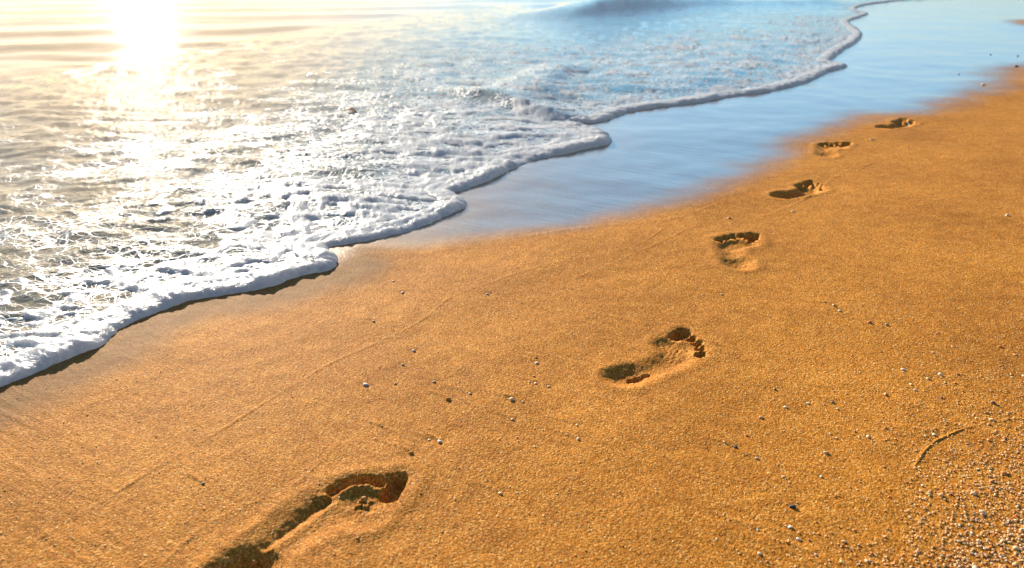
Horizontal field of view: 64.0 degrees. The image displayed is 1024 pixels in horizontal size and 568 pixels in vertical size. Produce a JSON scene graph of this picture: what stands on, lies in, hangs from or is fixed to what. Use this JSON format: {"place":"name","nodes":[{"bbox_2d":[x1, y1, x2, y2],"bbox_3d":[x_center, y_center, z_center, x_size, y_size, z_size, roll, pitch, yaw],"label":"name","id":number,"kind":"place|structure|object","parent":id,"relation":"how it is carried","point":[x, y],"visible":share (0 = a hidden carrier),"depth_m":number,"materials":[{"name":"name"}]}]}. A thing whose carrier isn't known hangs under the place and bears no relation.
{"place":"outdoors","nodes":[
{"label":"outdoors","id":0,"kind":"place"},
{"bbox_2d":[0,0,904,356],"bbox_3d":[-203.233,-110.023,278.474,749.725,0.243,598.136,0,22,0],"label":"sea","id":1,"kind":"structure","parent":0,"point":[138,90],"depth_m":4.16,"materials":[{"name":"liquid"}]},
{"bbox_2d":[0,7,851,360],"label":"sea foam","id":2,"kind":"object","parent":1,"relation":"on","point":[298,215],"visible":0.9,"depth_m":2.54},
{"bbox_2d":[0,0,899,386],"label":"foam rim","id":3,"kind":"object","parent":1,"relation":"on","point":[106,324],"visible":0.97,"depth_m":1.94,"materials":[{"name":"white liquid"}]},
{"bbox_2d":[0,19,1023,567],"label":"beach sand","id":4,"kind":"structure","parent":0,"point":[450,331],"depth_m":1.32,"materials":[{"name":"orange sand"}]},
{"bbox_2d":[214,471,411,567],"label":"footprint","id":5,"kind":"object","parent":4,"relation":"on","point":[327,507],"visible":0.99,"depth_m":1.03},
{"bbox_2d":[250,559,257,564],"bbox_3d":[-0.304,0.328,0.966,0.009,0.006,0.008,9,15,0],"label":"sand clod","id":6,"kind":"object","parent":5,"relation":"on","point":[254,562],"visible":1,"depth_m":0.96,"materials":[{"name":"brown sand"}]},
{"bbox_2d":[0,153,1023,567],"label":"grit","id":7,"kind":"object","parent":4,"relation":"on","point":[1006,537],"visible":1,"depth_m":1.06,"materials":[{"name":"beige stone"}]},
{"bbox_2d":[602,328,708,386],"bbox_3d":[0.261,0.137,1.437,0.272,0.019,0.109,-20,29,-40],"label":"footprint","id":8,"kind":"object","parent":4,"relation":"on","point":[674,350],"visible":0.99,"depth_m":1.43},
{"bbox_2d":[714,233,760,269],"bbox_3d":[0.538,-0.076,1.975,0.112,0.021,0.282,7,23,16],"label":"footprint","id":9,"kind":"object","parent":4,"relation":"on","point":[733,248],"visible":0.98,"depth_m":1.99},
{"bbox_2d":[771,181,825,198],"bbox_3d":[0.878,-0.272,2.479,0.100,0.022,0.262,20,29,40],"label":"footprint","id":10,"kind":"object","parent":4,"relation":"on","point":[804,190],"visible":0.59,"depth_m":2.50},
{"bbox_2d":[816,143,846,156],"bbox_3d":[1.164,-0.486,3.015,0.106,0.026,0.262,14,26,31],"label":"footprint","id":11,"kind":"object","parent":4,"relation":"on","point":[825,151],"visible":0.91,"depth_m":3.01},
{"bbox_2d":[877,120,914,128],"bbox_3d":[1.631,-0.663,3.460,0.248,0.025,0.097,-20,29,-41],"label":"footprint","id":12,"kind":"object","parent":4,"relation":"on","point":[903,124],"visible":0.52,"depth_m":3.50},
{"bbox_2d":[329,0,1023,249],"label":"wet sand","id":13,"kind":"structure","parent":0,"point":[915,56],"depth_m":3.50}
]}

